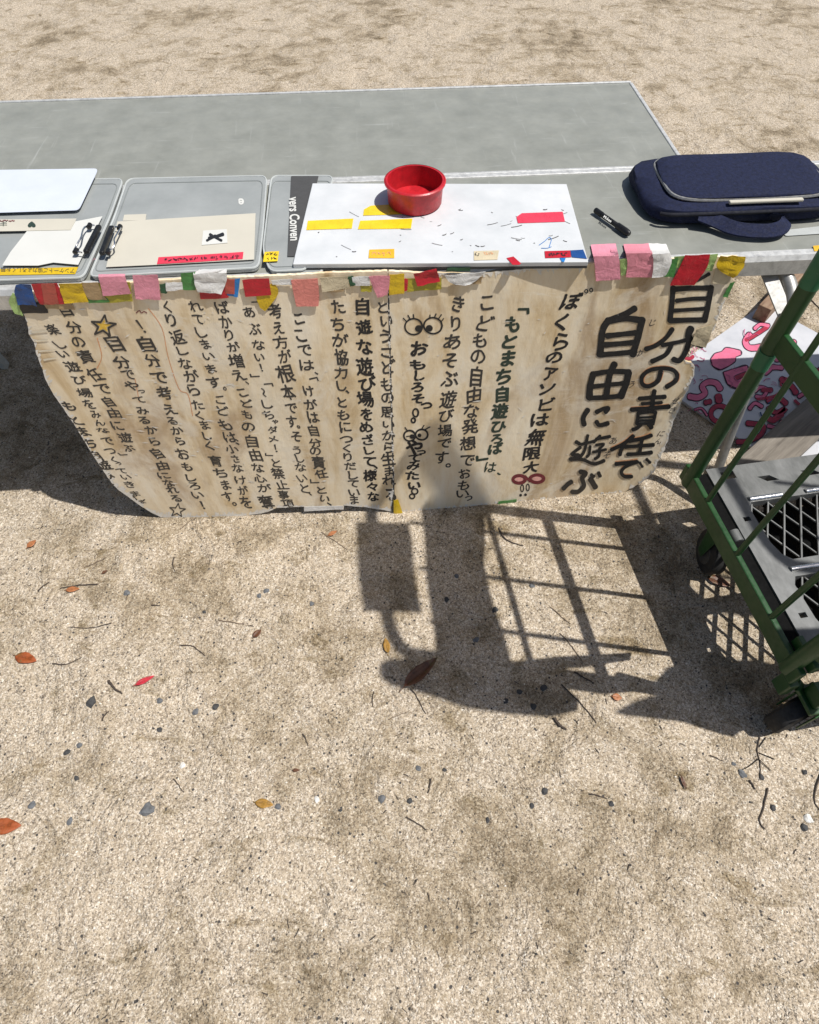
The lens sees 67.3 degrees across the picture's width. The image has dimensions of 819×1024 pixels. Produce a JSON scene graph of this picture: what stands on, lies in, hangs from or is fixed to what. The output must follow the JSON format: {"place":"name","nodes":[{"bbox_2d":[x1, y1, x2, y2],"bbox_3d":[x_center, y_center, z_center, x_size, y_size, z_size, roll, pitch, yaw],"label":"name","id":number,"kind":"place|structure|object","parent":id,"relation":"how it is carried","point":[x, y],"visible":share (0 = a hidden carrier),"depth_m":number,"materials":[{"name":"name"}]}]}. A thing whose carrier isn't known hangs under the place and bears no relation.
{"place":"outdoors","nodes":[
{"label":"outdoors","id":0,"kind":"place"},
{"bbox_2d":[0,0,818,1023],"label":"ground","id":1,"kind":"structure","parent":0,"point":[722,76],"depth_m":1.43,"materials":[{"name":"sand"}]},
{"bbox_2d":[0,818,20,834],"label":"fallen leaf","id":2,"kind":"object","parent":1,"relation":"on","point":[7,825],"visible":1,"depth_m":1.29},
{"bbox_2d":[14,652,36,662],"bbox_3d":[-0.939,0.356,1.499,0.068,0.006,0.029,11,56,8],"label":"fallen leaf","id":3,"kind":"object","parent":1,"relation":"on","point":[24,657],"visible":1,"depth_m":1.50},
{"bbox_2d":[26,540,35,548],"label":"fallen leaf","id":4,"kind":"object","parent":1,"relation":"on","point":[31,543],"visible":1,"depth_m":1.68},
{"bbox_2d":[28,801,35,808],"bbox_3d":[-0.807,0.627,1.316,0.015,0.009,0.016,11,56,8],"label":"stone","id":5,"kind":"object","parent":1,"relation":"on","point":[32,804],"visible":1,"depth_m":1.31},
{"bbox_2d":[66,586,78,591],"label":"fallen leaf","id":6,"kind":"object","parent":1,"relation":"on","point":[71,589],"visible":1,"depth_m":1.60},
{"bbox_2d":[60,584,97,588],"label":"twig","id":7,"kind":"object","parent":1,"relation":"on","point":[80,585],"visible":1,"depth_m":1.61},
{"bbox_2d":[86,696,95,707],"bbox_3d":[-0.746,0.445,1.443,0.022,0.014,0.029,20,58,13],"label":"stone","id":8,"kind":"object","parent":1,"relation":"on","point":[90,702],"visible":1,"depth_m":1.44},
{"bbox_2d":[107,680,121,693],"bbox_3d":[-0.700,0.416,1.459,0.053,0.007,0.009,34,62,21],"label":"twig","id":9,"kind":"object","parent":1,"relation":"on","point":[112,685],"visible":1,"depth_m":1.46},
{"bbox_2d":[132,675,153,686],"bbox_3d":[-0.635,0.403,1.466,0.054,0.006,0.014,-25,59,-16],"label":"fallen leaf","id":10,"kind":"object","parent":1,"relation":"on","point":[143,680],"visible":1,"depth_m":1.47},
{"bbox_2d":[139,802,154,815],"bbox_3d":[-0.559,0.635,1.310,0.033,0.017,0.026,-32,61,-20],"label":"stone","id":11,"kind":"object","parent":1,"relation":"on","point":[148,808],"visible":1,"depth_m":1.31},
{"bbox_2d":[252,629,260,638],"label":"fallen leaf","id":12,"kind":"object","parent":1,"relation":"on","point":[256,633],"visible":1,"depth_m":1.53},
{"bbox_2d":[252,798,272,807],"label":"fallen leaf","id":13,"kind":"object","parent":1,"relation":"on","point":[263,803],"visible":1,"depth_m":1.31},
{"bbox_2d":[0,81,679,186],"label":"folding table","id":14,"kind":"object","parent":1,"relation":"on","point":[356,133],"visible":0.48,"depth_m":1.58,"materials":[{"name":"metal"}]},
{"bbox_2d":[378,795,385,803],"bbox_3d":[-0.059,0.617,1.324,0.018,0.009,0.016,-31,61,-19],"label":"stone","id":15,"kind":"object","parent":1,"relation":"on","point":[381,799],"visible":1,"depth_m":1.32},
{"bbox_2d":[383,638,389,652],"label":"fallen leaf","id":16,"kind":"object","parent":1,"relation":"on","point":[386,644],"visible":1,"depth_m":1.52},
{"bbox_2d":[0,297,814,1023],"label":"plant litter","id":17,"kind":"object","parent":1,"relation":"on","point":[406,775],"visible":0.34,"depth_m":1.36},
{"bbox_2d":[0,160,818,467],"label":"folding table","id":18,"kind":"object","parent":1,"relation":"on","point":[776,264],"visible":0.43,"depth_m":1.31,"materials":[{"name":"metal"}]},
{"bbox_2d":[0,178,122,283],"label":"file case","id":19,"kind":"object","parent":18,"relation":"on","point":[102,197],"visible":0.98,"depth_m":1.32,"materials":[{"name":"grey plastic"}]},
{"bbox_2d":[0,218,76,231],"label":"paper sheet","id":20,"kind":"object","parent":19,"relation":"on","point":[33,224],"visible":1,"depth_m":1.30,"materials":[{"name":"beige"}]},
{"bbox_2d":[0,267,77,274],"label":"label strip","id":21,"kind":"object","parent":19,"relation":"on","point":[41,271],"visible":1,"depth_m":1.21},
{"bbox_2d":[0,168,96,212],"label":"paper sheet","id":22,"kind":"object","parent":19,"relation":"on","point":[32,190],"visible":1,"depth_m":1.38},
{"bbox_2d":[2,216,101,265],"bbox_3d":[-0.731,-0.560,1.267,0.150,0.001,0.178,0,55,0],"label":"paper sheet","id":23,"kind":"object","parent":19,"relation":"on","point":[34,248],"visible":0.96,"depth_m":1.25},
{"bbox_2d":[72,222,101,254],"bbox_3d":[-0.655,-0.558,1.250,0.030,0.016,0.104,0,55,0],"label":"binder clip","id":24,"kind":"object","parent":23,"relation":"on","point":[91,240],"visible":1,"depth_m":1.25,"materials":[{"name":"black metal"}]},
{"bbox_2d":[90,175,266,279],"bbox_3d":[-0.475,-0.621,1.321,0.332,0.011,0.378,-3,55,-2],"label":"file case","id":25,"kind":"object","parent":18,"relation":"on","point":[167,197],"visible":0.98,"depth_m":1.35,"materials":[{"name":"grey plastic"}]},
{"bbox_2d":[123,214,145,220],"bbox_3d":[-0.589,-0.632,1.319,0.049,0.001,0.024,-3,55,-2],"label":"paper sheet","id":26,"kind":"object","parent":25,"relation":"on","point":[131,217],"visible":1,"depth_m":1.32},
{"bbox_2d":[106,213,255,266],"bbox_3d":[-0.466,-0.561,1.270,0.293,0.001,0.171,-5,55,-4],"label":"paper sheet","id":27,"kind":"object","parent":25,"relation":"on","point":[143,242],"visible":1,"depth_m":1.27,"materials":[{"name":"paper"}]},
{"bbox_2d":[99,224,122,255],"bbox_3d":[-0.605,-0.554,1.248,0.032,0.016,0.101,-3,55,-2],"label":"binder clip","id":28,"kind":"object","parent":27,"relation":"on","point":[104,249],"visible":1,"depth_m":1.24,"materials":[{"name":"black metal"}]},
{"bbox_2d":[157,252,242,263],"bbox_3d":[-0.418,-0.509,1.230,0.169,0.003,0.024,-5,55,-4],"label":"label strip","id":29,"kind":"object","parent":27,"relation":"on","point":[200,258],"visible":1,"depth_m":1.23,"materials":[{"name":"red"}]},
{"bbox_2d":[202,229,227,244],"bbox_3d":[-0.402,-0.570,1.274,0.052,0.001,0.053,-6,56,-4],"label":"picture card","id":30,"kind":"object","parent":27,"relation":"on","point":[209,237],"visible":1,"depth_m":1.27,"materials":[{"name":"white paper"}]},
{"bbox_2d":[263,175,332,273],"bbox_3d":[-0.248,-0.626,1.326,0.144,0.011,0.373,0,55,0],"label":"file case","id":31,"kind":"object","parent":18,"relation":"on","point":[276,232],"visible":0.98,"depth_m":1.31,"materials":[{"name":"grey plastic"}]},
{"bbox_2d":[263,251,278,261],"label":"label strip","id":32,"kind":"object","parent":31,"relation":"on","point":[271,256],"visible":1,"depth_m":1.24,"materials":[{"name":"yellow"}]},
{"bbox_2d":[238,176,317,256],"bbox_3d":[-0.295,-0.646,1.332,0.169,0.002,0.317,0,55,0],"label":"lettered strip","id":33,"kind":"object","parent":31,"relation":"on","point":[301,187],"visible":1,"depth_m":1.35,"materials":[{"name":"plastic"}]},
{"bbox_2d":[275,270,322,273],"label":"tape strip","id":34,"kind":"object","parent":18,"relation":"on","point":[303,272],"visible":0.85,"depth_m":1.22,"materials":[{"name":"paper"}]},
{"bbox_2d":[24,255,736,517],"bbox_3d":[-0.054,-0.238,1.490,1.498,0.728,0.098,-4,55,-2],"label":"banner","id":35,"kind":"object","parent":18,"relation":"hanging from","point":[495,386],"visible":1,"depth_m":1.43,"materials":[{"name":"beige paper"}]},
{"bbox_2d":[9,293,22,315],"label":"tape strip","id":36,"kind":"object","parent":35,"relation":"attached to","point":[14,305],"visible":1,"depth_m":1.21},
{"bbox_2d":[14,284,36,306],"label":"tape strip","id":37,"kind":"object","parent":35,"relation":"attached to","point":[24,295],"visible":1,"depth_m":1.20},
{"bbox_2d":[19,302,47,313],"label":"tape strip","id":38,"kind":"object","parent":35,"relation":"attached to","point":[39,308],"visible":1,"depth_m":1.22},
{"bbox_2d":[31,283,63,304],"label":"tape strip","id":39,"kind":"object","parent":35,"relation":"attached to","point":[37,290],"visible":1,"depth_m":1.20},
{"bbox_2d":[41,283,58,304],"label":"tape strip","id":40,"kind":"object","parent":35,"relation":"attached to","point":[50,297],"visible":1,"depth_m":1.20,"materials":[{"name":"fabric"}]},
{"bbox_2d":[44,303,74,309],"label":"tape strip","id":41,"kind":"object","parent":35,"relation":"attached to","point":[64,306],"visible":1,"depth_m":1.22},
{"bbox_2d":[59,283,87,303],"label":"tape strip","id":42,"kind":"object","parent":35,"relation":"attached to","point":[72,292],"visible":1,"depth_m":1.20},
{"bbox_2d":[81,282,106,299],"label":"tape strip","id":43,"kind":"object","parent":35,"relation":"attached to","point":[92,290],"visible":1,"depth_m":1.20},
{"bbox_2d":[87,298,109,302],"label":"tape strip","id":44,"kind":"object","parent":35,"relation":"attached to","point":[98,301],"visible":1,"depth_m":1.22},
{"bbox_2d":[98,274,130,295],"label":"tape strip","id":45,"kind":"object","parent":35,"relation":"attached to","point":[113,284],"visible":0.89,"depth_m":1.19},
{"bbox_2d":[98,282,132,302],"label":"tape strip","id":46,"kind":"object","parent":35,"relation":"attached to","point":[119,298],"visible":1,"depth_m":1.21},
{"bbox_2d":[133,275,160,299],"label":"tape strip","id":47,"kind":"object","parent":35,"relation":"attached to","point":[146,286],"visible":1,"depth_m":1.20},
{"bbox_2d":[159,283,166,293],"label":"tape strip","id":48,"kind":"object","parent":35,"relation":"attached to","point":[162,288],"visible":1,"depth_m":1.21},
{"bbox_2d":[166,282,182,290],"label":"tape strip","id":49,"kind":"object","parent":35,"relation":"attached to","point":[173,286],"visible":1,"depth_m":1.20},
{"bbox_2d":[181,272,195,289],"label":"tape strip","id":50,"kind":"object","parent":35,"relation":"attached to","point":[187,280],"visible":1,"depth_m":1.20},
{"bbox_2d":[193,269,226,293],"bbox_3d":[-0.385,-0.468,1.215,0.065,0.047,0.064,0,55,0],"label":"tape strip","id":51,"kind":"object","parent":35,"relation":"attached to","point":[210,281],"visible":1,"depth_m":1.20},
{"bbox_2d":[199,287,228,298],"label":"tape strip","id":52,"kind":"object","parent":35,"relation":"attached to","point":[212,295],"visible":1,"depth_m":1.22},
{"bbox_2d":[225,279,234,293],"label":"tape strip","id":53,"kind":"object","parent":35,"relation":"attached to","point":[230,286],"visible":1,"depth_m":1.21,"materials":[{"name":"fabric"}]},
{"bbox_2d":[227,278,239,296],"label":"tape strip","id":54,"kind":"object","parent":35,"relation":"attached to","point":[237,281],"visible":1,"depth_m":1.22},
{"bbox_2d":[242,278,270,296],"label":"tape strip","id":55,"kind":"object","parent":35,"relation":"attached to","point":[256,287],"visible":1,"depth_m":1.22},
{"bbox_2d":[256,284,277,310],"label":"tape strip","id":56,"kind":"object","parent":35,"relation":"attached to","point":[265,302],"visible":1,"depth_m":1.24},
{"bbox_2d":[271,279,292,284],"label":"tape strip","id":57,"kind":"object","parent":35,"relation":"attached to","point":[282,282],"visible":1,"depth_m":1.21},
{"bbox_2d":[291,278,318,306],"bbox_3d":[-0.207,-0.439,1.235,0.052,0.060,0.008,-5,55,-3],"label":"tape strip","id":58,"kind":"object","parent":35,"relation":"attached to","point":[306,292],"visible":1,"depth_m":1.23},
{"bbox_2d":[304,506,342,511],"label":"tape strip","id":59,"kind":"object","parent":35,"relation":"attached to","point":[313,508],"visible":1,"depth_m":1.73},
{"bbox_2d":[320,276,348,291],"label":"tape strip","id":60,"kind":"object","parent":35,"relation":"attached to","point":[332,283],"visible":1,"depth_m":1.23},
{"bbox_2d":[348,276,354,286],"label":"tape strip","id":61,"kind":"object","parent":35,"relation":"attached to","point":[351,283],"visible":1,"depth_m":1.23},
{"bbox_2d":[352,276,369,285],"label":"tape strip","id":62,"kind":"object","parent":35,"relation":"attached to","point":[361,280],"visible":1,"depth_m":1.23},
{"bbox_2d":[360,285,371,291],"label":"tape strip","id":63,"kind":"object","parent":35,"relation":"attached to","point":[366,288],"visible":1,"depth_m":1.24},
{"bbox_2d":[369,276,389,297],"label":"tape strip","id":64,"kind":"object","parent":35,"relation":"attached to","point":[380,284],"visible":1,"depth_m":1.23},
{"bbox_2d":[389,274,403,294],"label":"tape strip","id":65,"kind":"object","parent":35,"relation":"attached to","point":[396,285],"visible":1,"depth_m":1.24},
{"bbox_2d":[394,499,402,513],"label":"tape strip","id":66,"kind":"object","parent":35,"relation":"attached to","point":[397,508],"visible":1,"depth_m":1.73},
{"bbox_2d":[404,278,407,290],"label":"tape strip","id":67,"kind":"object","parent":35,"relation":"attached to","point":[405,284],"visible":1,"depth_m":1.24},
{"bbox_2d":[407,278,440,291],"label":"tape strip","id":68,"kind":"object","parent":35,"relation":"attached to","point":[412,285],"visible":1,"depth_m":1.25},
{"bbox_2d":[414,269,439,285],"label":"tape strip","id":69,"kind":"object","parent":35,"relation":"attached to","point":[426,277],"visible":1,"depth_m":1.23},
{"bbox_2d":[446,267,469,271],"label":"tape strip","id":70,"kind":"object","parent":35,"relation":"attached to","point":[457,269],"visible":1,"depth_m":1.22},
{"bbox_2d":[445,271,485,285],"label":"tape strip","id":71,"kind":"object","parent":35,"relation":"attached to","point":[463,279],"visible":1,"depth_m":1.24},
{"bbox_2d":[454,276,482,284],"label":"tape strip","id":72,"kind":"object","parent":35,"relation":"attached to","point":[479,280],"visible":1,"depth_m":1.25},
{"bbox_2d":[498,499,516,503],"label":"tape strip","id":73,"kind":"object","parent":35,"relation":"attached to","point":[507,501],"visible":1,"depth_m":1.76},
{"bbox_2d":[591,243,619,280],"bbox_3d":[0.399,-0.524,1.262,0.068,0.058,0.084,0,55,0],"label":"tape strip","id":74,"kind":"object","parent":35,"relation":"attached to","point":[606,261],"visible":1,"depth_m":1.25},
{"bbox_2d":[620,258,626,275],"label":"tape strip","id":75,"kind":"object","parent":35,"relation":"attached to","point":[623,265],"visible":1,"depth_m":1.24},
{"bbox_2d":[623,243,652,277],"bbox_3d":[0.465,-0.527,1.263,0.072,0.054,0.081,0,55,0],"label":"tape strip","id":76,"kind":"object","parent":35,"relation":"attached to","point":[639,260],"visible":1,"depth_m":1.25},
{"bbox_2d":[649,243,671,277],"bbox_3d":[0.510,-0.527,1.264,0.045,0.051,0.078,6,55,4],"label":"tape strip","id":77,"kind":"object","parent":35,"relation":"attached to","point":[662,259],"visible":1,"depth_m":1.25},
{"bbox_2d":[664,258,677,276],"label":"tape strip","id":78,"kind":"object","parent":35,"relation":"attached to","point":[672,270],"visible":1,"depth_m":1.25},
{"bbox_2d":[670,254,709,285],"bbox_3d":[0.575,-0.494,1.259,0.066,0.066,0.008,-4,55,-3],"label":"tape strip","id":79,"kind":"object","parent":35,"relation":"attached to","point":[691,270],"visible":1,"depth_m":1.26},
{"bbox_2d":[674,254,717,270],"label":"tape strip","id":80,"kind":"object","parent":35,"relation":"attached to","point":[712,260],"visible":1,"depth_m":1.25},
{"bbox_2d":[691,324,713,347],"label":"tape strip","id":81,"kind":"object","parent":35,"relation":"attached to","point":[702,335],"visible":1,"depth_m":1.39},
{"bbox_2d":[712,268,730,284],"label":"tape strip","id":82,"kind":"object","parent":35,"relation":"attached to","point":[719,277],"visible":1,"depth_m":1.28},
{"bbox_2d":[723,282,734,297],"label":"tape strip","id":83,"kind":"object","parent":35,"relation":"attached to","point":[728,290],"visible":1,"depth_m":1.30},
{"bbox_2d":[716,255,745,277],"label":"tape strip","id":84,"kind":"object","parent":35,"relation":"attached to","point":[732,266],"visible":1,"depth_m":1.25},
{"bbox_2d":[293,183,587,269],"bbox_3d":[0.062,-0.613,1.308,0.586,0.016,0.308,0,55,0],"label":"white panel","id":85,"kind":"object","parent":18,"relation":"on","point":[460,225],"visible":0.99,"depth_m":1.28,"materials":[{"name":"paint"}]},
{"bbox_2d":[306,218,352,229],"bbox_3d":[-0.167,-0.605,1.294,0.098,0.001,0.037,-3,55,-2],"label":"tape label","id":86,"kind":"object","parent":85,"relation":"on","point":[330,224],"visible":1,"depth_m":1.29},
{"bbox_2d":[363,205,399,215],"bbox_3d":[-0.049,-0.652,1.326,0.102,0.001,0.042,-3,55,-2],"label":"tape label","id":87,"kind":"object","parent":85,"relation":"on","point":[379,210],"visible":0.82,"depth_m":1.32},
{"bbox_2d":[369,249,393,257],"bbox_3d":[-0.056,-0.519,1.233,0.051,0.001,0.031,0,55,0],"label":"tape label","id":88,"kind":"object","parent":85,"relation":"on","point":[381,253],"visible":1,"depth_m":1.23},
{"bbox_2d":[358,218,412,228],"bbox_3d":[-0.051,-0.606,1.294,0.114,0.001,0.040,0,55,0],"label":"tape label","id":89,"kind":"object","parent":85,"relation":"on","point":[390,224],"visible":1,"depth_m":1.29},
{"bbox_2d":[384,164,445,215],"bbox_3d":[0.012,-0.691,1.323,0.132,0.050,0.132,0,55,0],"label":"red tub","id":90,"kind":"object","parent":85,"relation":"on","point":[414,189],"visible":1,"depth_m":1.32,"materials":[{"name":"plastic"}]},
{"bbox_2d":[474,250,498,259],"bbox_3d":[0.154,-0.513,1.230,0.052,0.001,0.034,0,55,0],"label":"tape label","id":91,"kind":"object","parent":85,"relation":"on","point":[486,255],"visible":1,"depth_m":1.23,"materials":[{"name":"beige"}]},
{"bbox_2d":[507,256,520,264],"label":"tape label","id":92,"kind":"object","parent":85,"relation":"attached to","point":[513,260],"visible":1,"depth_m":1.22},
{"bbox_2d":[517,212,564,222],"bbox_3d":[0.279,-0.627,1.309,0.103,0.001,0.038,-3,55,-2],"label":"tape label","id":93,"kind":"object","parent":85,"relation":"on","point":[539,217],"visible":1,"depth_m":1.31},
{"bbox_2d":[544,250,570,257],"bbox_3d":[0.297,-0.517,1.232,0.055,0.002,0.023,-2,55,-2],"label":"tape label","id":94,"kind":"object","parent":85,"relation":"on","point":[558,254],"visible":1,"depth_m":1.23,"materials":[{"name":"red"}]},
{"bbox_2d":[570,250,586,258],"bbox_3d":[0.338,-0.516,1.232,0.029,0.001,0.031,0,55,0],"label":"tape label","id":95,"kind":"object","parent":85,"relation":"attached to","point":[577,253],"visible":1,"depth_m":1.23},
{"bbox_2d":[593,208,630,235],"bbox_3d":[0.432,-0.622,1.320,0.019,0.014,0.111,-27,59,-17],"label":"marker pen","id":96,"kind":"object","parent":18,"relation":"on","point":[623,229],"visible":1,"depth_m":1.31,"materials":[{"name":"black plastic"}]},
{"bbox_2d":[629,152,818,238],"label":"case","id":97,"kind":"object","parent":18,"relation":"on","point":[725,192],"visible":1,"depth_m":1.32,"materials":[{"name":"blue fabric"}]},
{"bbox_2d":[785,226,818,235],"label":"tape label","id":98,"kind":"object","parent":18,"relation":"on","point":[804,231],"visible":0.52,"depth_m":1.31,"materials":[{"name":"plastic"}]},
{"bbox_2d":[399,657,437,691],"bbox_3d":[0.021,0.388,1.467,0.126,0.022,0.034,-36,63,-22],"label":"fallen leaf","id":99,"kind":"object","parent":1,"relation":"on","point":[418,673],"visible":1,"depth_m":1.47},
{"bbox_2d":[541,787,547,794],"bbox_3d":[0.292,0.605,1.332,0.014,0.008,0.016,29,60,18],"label":"stone","id":100,"kind":"object","parent":1,"relation":"on","point":[544,790],"visible":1,"depth_m":1.33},
{"bbox_2d":[553,717,566,729],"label":"twig","id":101,"kind":"object","parent":1,"relation":"on","point":[557,722],"visible":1,"depth_m":1.41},
{"bbox_2d":[561,684,596,723],"bbox_3d":[0.398,0.447,1.439,0.007,0.004,0.114,-32,61,-20],"label":"twig","id":102,"kind":"object","parent":1,"relation":"on","point":[579,702],"visible":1,"depth_m":1.44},
{"bbox_2d":[612,693,621,700],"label":"fallen leaf","id":103,"kind":"object","parent":1,"relation":"on","point":[616,696],"visible":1,"depth_m":1.44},
{"bbox_2d":[704,575,730,585],"bbox_3d":[0.810,0.181,1.619,0.072,0.008,0.029,21,58,14],"label":"fallen leaf","id":104,"kind":"object","parent":1,"relation":"on","point":[717,580],"visible":1,"depth_m":1.62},
{"bbox_2d":[738,769,746,777],"bbox_3d":[0.731,0.576,1.352,0.016,0.010,0.022,-28,60,-18],"label":"stone","id":105,"kind":"object","parent":1,"relation":"on","point":[742,773],"visible":1,"depth_m":1.35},
{"bbox_2d":[679,249,818,732],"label":"roll cart","id":106,"kind":"object","parent":1,"relation":"on","point":[768,557],"visible":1,"depth_m":1.37,"materials":[{"name":"green metal"}]},
{"bbox_2d":[727,398,818,478],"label":"plank","id":107,"kind":"object","parent":106,"relation":"on","point":[794,432],"visible":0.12,"depth_m":1.85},
{"bbox_2d":[681,309,818,455],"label":"painted panel","id":108,"kind":"object","parent":1,"relation":"on","point":[722,362],"visible":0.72,"depth_m":2.04,"materials":[{"name":"fabric"}]},
{"bbox_2d":[742,738,773,789],"bbox_3d":[0.779,0.557,1.363,0.118,0.005,0.046,-36,63,-22],"label":"twig","id":109,"kind":"object","parent":1,"relation":"on","point":[754,762],"visible":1,"depth_m":1.36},
{"bbox_2d":[756,737,760,777],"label":"twig","id":110,"kind":"object","parent":1,"relation":"on","point":[757,754],"visible":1,"depth_m":1.38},
{"bbox_2d":[753,737,772,829],"bbox_3d":[0.757,0.581,1.347,0.067,0.004,0.197,22,58,14],"label":"twig","id":111,"kind":"object","parent":1,"relation":"on","point":[767,789],"visible":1,"depth_m":1.31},
{"bbox_2d":[752,274,802,322],"bbox_3d":[1.456,-0.883,2.320,0.045,0.070,0.601,37,63,23],"label":"plank","id":112,"kind":"object","parent":1,"relation":"on","point":[764,312],"visible":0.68,"depth_m":2.19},
{"bbox_2d":[800,823,807,830],"bbox_3d":[0.829,0.662,1.292,0.018,0.009,0.015,-33,61,-21],"label":"stone","id":113,"kind":"object","parent":1,"relation":"on","point":[803,827],"visible":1,"depth_m":1.29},
{"bbox_2d":[803,814,813,822],"bbox_3d":[0.843,0.649,1.301,0.017,0.011,0.019,-17,57,-11],"label":"stone","id":114,"kind":"object","parent":1,"relation":"on","point":[808,818],"visible":1,"depth_m":1.30,"materials":[{"name":"stone"}]},
{"bbox_2d":[814,778,818,809],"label":"twig","id":115,"kind":"object","parent":1,"relation":"on","point":[815,792],"visible":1,"depth_m":1.33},
{"bbox_2d":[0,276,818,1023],"bbox_3d":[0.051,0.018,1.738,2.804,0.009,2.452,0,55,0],"label":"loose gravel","id":116,"kind":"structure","parent":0,"point":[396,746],"depth_m":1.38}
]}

